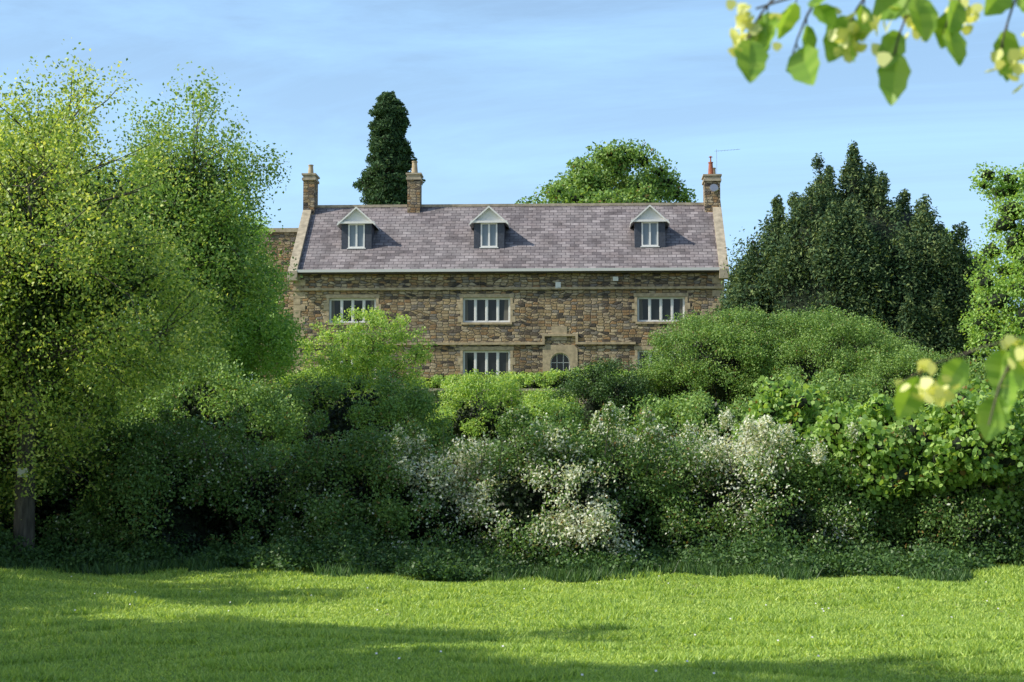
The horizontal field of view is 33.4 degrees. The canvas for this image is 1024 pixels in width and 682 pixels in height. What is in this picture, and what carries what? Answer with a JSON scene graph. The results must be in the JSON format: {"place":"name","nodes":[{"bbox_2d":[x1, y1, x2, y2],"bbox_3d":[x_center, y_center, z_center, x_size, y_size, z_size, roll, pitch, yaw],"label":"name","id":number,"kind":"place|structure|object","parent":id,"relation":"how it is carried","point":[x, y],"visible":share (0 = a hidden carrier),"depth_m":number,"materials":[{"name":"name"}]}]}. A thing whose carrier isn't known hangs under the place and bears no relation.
{"place":"outdoors","nodes":[
{"label":"outdoors","id":0,"kind":"place"},
{"bbox_2d":[331,300,373,320],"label":"window curtains","id":1,"kind":"object","parent":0,"point":[333,306],"depth_m":80.89,"materials":[{"name":"grey fabric"}]},
{"bbox_2d":[465,300,507,320],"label":"window curtains","id":2,"kind":"object","parent":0,"point":[469,302],"depth_m":80.59,"materials":[{"name":"white fabric"}]},
{"bbox_2d":[465,353,507,374],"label":"window curtains","id":3,"kind":"object","parent":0,"point":[505,363],"depth_m":80.38,"materials":[{"name":"grey fabric"}]},
{"bbox_2d":[0,404,1023,681],"bbox_3d":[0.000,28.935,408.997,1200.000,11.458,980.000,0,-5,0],"label":"ground","id":4,"kind":"structure","parent":0,"point":[538,580],"depth_m":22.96,"materials":[{"name":"green plant"}]},
{"bbox_2d":[0,88,119,315],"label":"tree","id":5,"kind":"object","parent":4,"relation":"on","point":[14,126],"visible":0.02,"depth_m":55.79,"materials":[{"name":"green plant"}]},
{"bbox_2d":[3,148,143,405],"bbox_3d":[-14.527,-0.503,47.944,8.296,10.294,8.203,-4,-6,38],"label":"tree","id":6,"kind":"object","parent":4,"relation":"on","point":[70,320],"depth_m":48.02,"materials":[{"name":"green plant"}]},
{"bbox_2d":[0,37,233,557],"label":"hornbeam tree","id":7,"kind":"object","parent":4,"relation":"on","point":[75,260],"visible":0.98,"depth_m":30.29,"materials":[{"name":"green plant"}]},
{"bbox_2d":[61,61,302,369],"bbox_3d":[-8.536,-1.239,44.037,6.170,11.875,7.222,0,-5,0],"label":"tree","id":8,"kind":"object","parent":4,"relation":"on","point":[206,211],"visible":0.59,"depth_m":43.40,"materials":[{"name":"green plant"}]},
{"bbox_2d":[0,394,421,562],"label":"hedge","id":9,"kind":"object","parent":4,"relation":"on","point":[204,504],"visible":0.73,"depth_m":31.40,"materials":[{"name":"green plant"}]},
{"bbox_2d":[14,331,459,492],"bbox_3d":[-7.600,2.118,43.583,12.408,5.604,11.870,0,-5,0],"label":"bush","id":10,"kind":"object","parent":4,"relation":"on","point":[280,413],"visible":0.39,"depth_m":44.99,"materials":[{"name":"green plant"}]},
{"bbox_2d":[189,208,309,416],"bbox_3d":[-10.352,-0.245,62.160,5.944,10.108,6.179,0,-5,0],"label":"tree","id":11,"kind":"object","parent":4,"relation":"on","point":[270,347],"visible":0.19,"depth_m":61.17,"materials":[{"name":"green plant"}]},
{"bbox_2d":[254,232,296,385],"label":"wing walls","id":12,"kind":"structure","parent":4,"relation":"on","point":[286,236],"depth_m":89.70,"materials":[{"name":"brown stone"}]},
{"bbox_2d":[261,228,297,231],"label":"wing coping","id":13,"kind":"object","parent":12,"relation":"on","point":[285,230],"depth_m":89.72,"materials":[{"name":"beige stone"}]},
{"bbox_2d":[292,305,437,399],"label":"small tree wood","id":14,"kind":"object","parent":4,"relation":"on","point":[371,343],"visible":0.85,"depth_m":65.56,"materials":[{"name":"green plant"}]},
{"bbox_2d":[352,90,425,204],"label":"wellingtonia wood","id":15,"kind":"object","parent":4,"relation":"on","point":[382,180],"visible":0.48,"depth_m":128.53,"materials":[{"name":"green plant"}]},
{"bbox_2d":[272,364,672,388],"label":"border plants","id":16,"kind":"object","parent":4,"relation":"on","point":[546,379],"visible":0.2,"depth_m":73.24,"materials":[{"name":"green plant"}]},
{"bbox_2d":[317,389,638,403],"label":"stone terrace wall","id":17,"kind":"structure","parent":4,"relation":"on","point":[494,396],"depth_m":71.74,"materials":[{"name":"grey stone"}]},
{"bbox_2d":[0,553,978,582],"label":"long grass","id":18,"kind":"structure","parent":4,"relation":"on","point":[595,574],"depth_m":28.78,"materials":[{"name":"green plant"}]},
{"bbox_2d":[424,368,587,478],"bbox_3d":[0.025,2.848,52.699,5.945,4.354,17.622,0,-5,0],"label":"bush","id":19,"kind":"object","parent":4,"relation":"on","point":[481,414],"visible":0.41,"depth_m":54.33,"materials":[{"name":"green plant"}]},
{"bbox_2d":[293,272,723,384],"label":"house walls","id":20,"kind":"structure","parent":4,"relation":"on","point":[595,315],"depth_m":80.32,"materials":[{"name":"brown stone"}]},
{"bbox_2d":[303,180,317,214],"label":"chimney stack","id":21,"kind":"object","parent":20,"relation":"on","point":[310,194],"visible":0.64,"depth_m":84.99,"materials":[{"name":"stone"}]},
{"bbox_2d":[301,173,319,183],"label":"chimney cap","id":22,"kind":"object","parent":21,"relation":"on","point":[311,176],"visible":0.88,"depth_m":84.99,"materials":[{"name":"stone"}]},
{"bbox_2d":[308,164,313,172],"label":"chimney pot","id":23,"kind":"object","parent":22,"relation":"on","point":[310,169],"visible":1,"depth_m":85.55,"materials":[{"name":"beige ceramic"}]},
{"bbox_2d":[329,298,375,322],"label":"window frame","id":24,"kind":"object","parent":20,"relation":"attached to","point":[352,304],"visible":0.76,"depth_m":80.83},
{"bbox_2d":[336,300,371,320],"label":"window glass","id":25,"kind":"object","parent":24,"relation":"in","point":[346,304],"visible":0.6,"depth_m":80.87,"materials":[{"name":"glass"}]},
{"bbox_2d":[347,224,365,248],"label":"dormer window frame","id":26,"kind":"object","parent":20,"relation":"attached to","point":[360,247],"visible":1,"depth_m":82.26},
{"bbox_2d":[350,225,362,246],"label":"dormer glass","id":27,"kind":"object","parent":26,"relation":"in","point":[353,235],"visible":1,"depth_m":82.33,"materials":[{"name":"glass"}]},
{"bbox_2d":[341,224,374,248],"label":"dormer cheeks","id":28,"kind":"object","parent":20,"relation":"on","point":[369,232],"visible":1,"depth_m":82.27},
{"bbox_2d":[337,207,378,229],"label":"dormer pediment","id":29,"kind":"structure","parent":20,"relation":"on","point":[355,215],"depth_m":82.31,"materials":[{"name":"white paint"}]},
{"bbox_2d":[407,180,421,212],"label":"chimney stack","id":30,"kind":"object","parent":20,"relation":"on","point":[414,195],"visible":0.79,"depth_m":84.84,"materials":[{"name":"brown stone"}]},
{"bbox_2d":[411,161,417,172],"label":"chimney pot","id":31,"kind":"object","parent":30,"relation":"on","point":[414,167],"visible":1,"depth_m":85.31,"materials":[{"name":"beige ceramic"}]},
{"bbox_2d":[406,173,423,182],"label":"chimney cap","id":32,"kind":"object","parent":30,"relation":"on","point":[415,176],"visible":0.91,"depth_m":84.89,"materials":[{"name":"beige stone"}]},
{"bbox_2d":[463,298,509,321],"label":"window frame","id":33,"kind":"object","parent":20,"relation":"attached to","point":[486,308],"visible":1,"depth_m":80.54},
{"bbox_2d":[467,300,504,320],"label":"window glass","id":34,"kind":"object","parent":33,"relation":"in","point":[481,310],"visible":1,"depth_m":80.59,"materials":[{"name":"clear glass"}]},
{"bbox_2d":[463,350,509,375],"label":"window frame","id":35,"kind":"object","parent":20,"relation":"on","point":[497,352],"visible":0.56,"depth_m":80.36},
{"bbox_2d":[468,353,504,375],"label":"window glass","id":36,"kind":"object","parent":35,"relation":"in","point":[481,361],"visible":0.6,"depth_m":80.39,"materials":[{"name":"glass"}]},
{"bbox_2d":[469,206,509,228],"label":"dormer pediment","id":37,"kind":"structure","parent":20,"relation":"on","point":[488,214],"depth_m":82.04,"materials":[{"name":"white paint"}]},
{"bbox_2d":[287,201,728,281],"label":"house gable copings","id":38,"kind":"object","parent":20,"relation":"on","point":[306,217],"visible":0.53,"depth_m":81.94,"materials":[{"name":"beige stone"}]},
{"bbox_2d":[298,205,718,274],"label":"house roof","id":39,"kind":"structure","parent":20,"relation":"on","point":[539,237],"depth_m":82.35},
{"bbox_2d":[474,223,505,248],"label":"dormer cheeks","id":40,"kind":"object","parent":39,"relation":"on","point":[501,227],"visible":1,"depth_m":81.99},
{"bbox_2d":[480,223,497,247],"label":"dormer window frame","id":41,"kind":"object","parent":40,"relation":"attached to","point":[488,246],"visible":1,"depth_m":81.98,"materials":[{"name":"white paint"}]},
{"bbox_2d":[482,224,495,245],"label":"dormer glass","id":42,"kind":"object","parent":41,"relation":"in","point":[485,234],"visible":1,"depth_m":82.05,"materials":[{"name":"glass"}]},
{"bbox_2d":[316,202,703,207],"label":"house ridge stones","id":43,"kind":"object","parent":39,"relation":"on","point":[502,205],"visible":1,"depth_m":84.94,"materials":[{"name":"stone"}]},
{"bbox_2d":[293,272,723,381],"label":"house dressings","id":44,"kind":"structure","parent":20,"relation":"attached to","point":[297,296],"depth_m":80.31,"materials":[{"name":"beige stone"}]},
{"bbox_2d":[292,286,724,344],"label":"house string courses","id":45,"kind":"object","parent":20,"relation":"attached to","point":[509,288],"visible":0.86,"depth_m":80.24,"materials":[{"name":"beige stone"}]},
{"bbox_2d":[297,267,721,272],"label":"gutter","id":46,"kind":"object","parent":20,"relation":"attached to","point":[511,270],"visible":0.93,"depth_m":80.13,"materials":[{"name":"grey metal"}]},
{"bbox_2d":[543,345,577,372],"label":"window surround","id":47,"kind":"object","parent":20,"relation":"attached to","point":[551,351],"visible":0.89,"depth_m":80.08,"materials":[{"name":"beige stone"}]},
{"bbox_2d":[550,353,569,373],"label":"window frame","id":48,"kind":"object","parent":47,"relation":"in","point":[563,362],"visible":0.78,"depth_m":80.24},
{"bbox_2d":[634,222,664,247],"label":"dormer cheeks","id":49,"kind":"object","parent":20,"relation":"on","point":[638,234],"visible":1,"depth_m":81.66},
{"bbox_2d":[630,205,669,227],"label":"dormer pediment","id":50,"kind":"structure","parent":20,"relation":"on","point":[649,213],"depth_m":81.70,"materials":[{"name":"white paint"}]},
{"bbox_2d":[641,222,659,246],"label":"dormer window frame","id":51,"kind":"object","parent":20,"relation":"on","point":[649,245],"visible":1,"depth_m":81.64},
{"bbox_2d":[643,223,656,244],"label":"dormer glass","id":52,"kind":"object","parent":51,"relation":"in","point":[646,233],"visible":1,"depth_m":81.72,"materials":[{"name":"glass"}]},
{"bbox_2d":[637,350,683,368],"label":"window","id":53,"kind":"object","parent":20,"relation":"on","point":[638,351],"visible":0.1,"depth_m":80.04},
{"bbox_2d":[642,352,679,367],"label":"window glass","id":54,"kind":"object","parent":53,"relation":"in","point":[643,356],"visible":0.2,"depth_m":80.07,"materials":[{"name":"clear glass"}]},
{"bbox_2d":[637,297,684,321],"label":"window frame","id":55,"kind":"object","parent":20,"relation":"attached to","point":[660,307],"visible":0.85,"depth_m":80.19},
{"bbox_2d":[642,299,680,319],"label":"window glass","id":56,"kind":"object","parent":55,"relation":"in","point":[666,306],"visible":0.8,"depth_m":80.23,"materials":[{"name":"glass"}]},
{"bbox_2d":[703,181,719,211],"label":"chimney stack","id":57,"kind":"object","parent":20,"relation":"on","point":[711,199],"visible":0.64,"depth_m":84.08,"materials":[{"name":"stone"}]},
{"bbox_2d":[701,174,721,184],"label":"chimney cap","id":58,"kind":"object","parent":57,"relation":"on","point":[710,177],"visible":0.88,"depth_m":84.10,"materials":[{"name":"stone"}]},
{"bbox_2d":[708,156,712,173],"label":"chimney pot","id":59,"kind":"object","parent":58,"relation":"on","point":[710,168],"visible":1,"depth_m":84.49,"materials":[{"name":"ceramic"}]},
{"bbox_2d":[709,149,737,191],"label":"television aerial","id":60,"kind":"object","parent":57,"relation":"attached to","point":[713,188],"visible":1,"depth_m":84.03,"materials":[{"name":"silver metal"}]},
{"bbox_2d":[0,519,1023,581],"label":"undergrowth plant","id":61,"kind":"object","parent":4,"relation":"on","point":[443,565],"visible":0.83,"depth_m":29.63,"materials":[{"name":"green plant"}]},
{"bbox_2d":[71,575,998,675],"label":"lawn daisies","id":62,"kind":"object","parent":4,"relation":"on","point":[581,674],"visible":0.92,"depth_m":18.25,"materials":[{"name":"white plant"}]},
{"bbox_2d":[514,138,697,203],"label":"tree","id":63,"kind":"object","parent":4,"relation":"on","point":[591,181],"visible":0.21,"depth_m":120.84,"materials":[{"name":"green plant"}]},
{"bbox_2d":[233,349,1001,466],"bbox_3d":[5.188,2.566,54.963,28.587,4.657,10.789,-1,-5,11],"label":"bush","id":64,"kind":"object","parent":4,"relation":"on","point":[598,395],"visible":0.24,"depth_m":57.41,"materials":[{"name":"green plant"}]},
{"bbox_2d":[361,400,879,569],"bbox_3d":[1.970,2.839,31.938,9.660,3.417,4.434,0,-5,0],"label":"hedge","id":65,"kind":"object","parent":4,"relation":"on","point":[534,508],"visible":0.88,"depth_m":31.23,"materials":[{"name":"green plant"}]},
{"bbox_2d":[621,302,973,435],"bbox_3d":[9.862,1.621,57.546,12.843,5.948,7.155,-3,-5,31],"label":"bush","id":66,"kind":"object","parent":4,"relation":"on","point":[743,357],"visible":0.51,"depth_m":56.65,"materials":[{"name":"green plant"}]},
{"bbox_2d":[733,374,867,507],"bbox_3d":[5.760,2.651,34.073,2.731,3.974,2.389,4,-6,-41],"label":"sycamore sapling wood","id":67,"kind":"object","parent":4,"relation":"on","point":[779,403],"visible":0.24,"depth_m":33.73,"materials":[{"name":"green plant"}]},
{"bbox_2d":[616,349,1009,489],"bbox_3d":[11.934,1.815,43.546,17.998,5.977,6.485,-1,-5,13],"label":"bush","id":68,"kind":"object","parent":4,"relation":"on","point":[697,408],"visible":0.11,"depth_m":43.67,"materials":[{"name":"green plant"}]},
{"bbox_2d":[710,139,998,399],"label":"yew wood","id":69,"kind":"object","parent":4,"relation":"on","point":[860,246],"visible":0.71,"depth_m":68.84,"materials":[{"name":"green plant"}]},
{"bbox_2d":[792,393,948,545],"bbox_3d":[6.902,2.732,31.894,3.032,3.525,2.784,-4,-6,37],"label":"sycamore sapling wood","id":70,"kind":"object","parent":4,"relation":"on","point":[877,447],"visible":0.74,"depth_m":31.13,"materials":[{"name":"green plant"}]},
{"bbox_2d":[726,0,1023,441],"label":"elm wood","id":71,"kind":"object","parent":4,"relation":"on","point":[843,35],"visible":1,"depth_m":2.60,"materials":[{"name":"green plant"}]},
{"bbox_2d":[825,425,1023,564],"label":"hedge","id":72,"kind":"object","parent":4,"relation":"on","point":[896,526],"visible":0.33,"depth_m":30.88,"materials":[{"name":"green plant"}]},
{"bbox_2d":[884,382,1023,531],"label":"sycamore sapling wood","id":73,"kind":"object","parent":4,"relation":"on","point":[971,452],"visible":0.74,"depth_m":30.55,"materials":[{"name":"green plant"}]},
{"bbox_2d":[945,227,1000,293],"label":"tree","id":74,"kind":"object","parent":4,"relation":"on","point":[981,262],"depth_m":117.66,"materials":[{"name":"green plant"}]},
{"bbox_2d":[957,162,1023,361],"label":"tree","id":75,"kind":"object","parent":4,"relation":"on","point":[990,323],"visible":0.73,"depth_m":61.95,"materials":[{"name":"green plant"}]},
{"bbox_2d":[962,377,1023,487],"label":"sycamore sapling wood","id":76,"kind":"object","parent":4,"relation":"on","point":[985,387],"visible":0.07,"depth_m":32.52,"materials":[{"name":"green plant"}]},
{"bbox_2d":[0,0,1023,381],"label":"sky","id":77,"kind":"structure","parent":0,"point":[498,96],"materials":[{"name":"blue"}]},
{"bbox_2d":[551,354,568,372],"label":"window pane","id":78,"kind":"structure","parent":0,"point":[557,358],"depth_m":80.27,"materials":[{"name":"clear glass"}]},
{"bbox_2d":[639,299,682,319],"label":"window curtains","id":79,"kind":"object","parent":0,"point":[640,310],"depth_m":80.25,"materials":[{"name":"grey fabric"}]},
{"bbox_2d":[639,352,682,367],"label":"window curtains","id":80,"kind":"object","parent":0,"point":[640,355],"depth_m":80.08,"materials":[{"name":"white fabric"}]}
]}

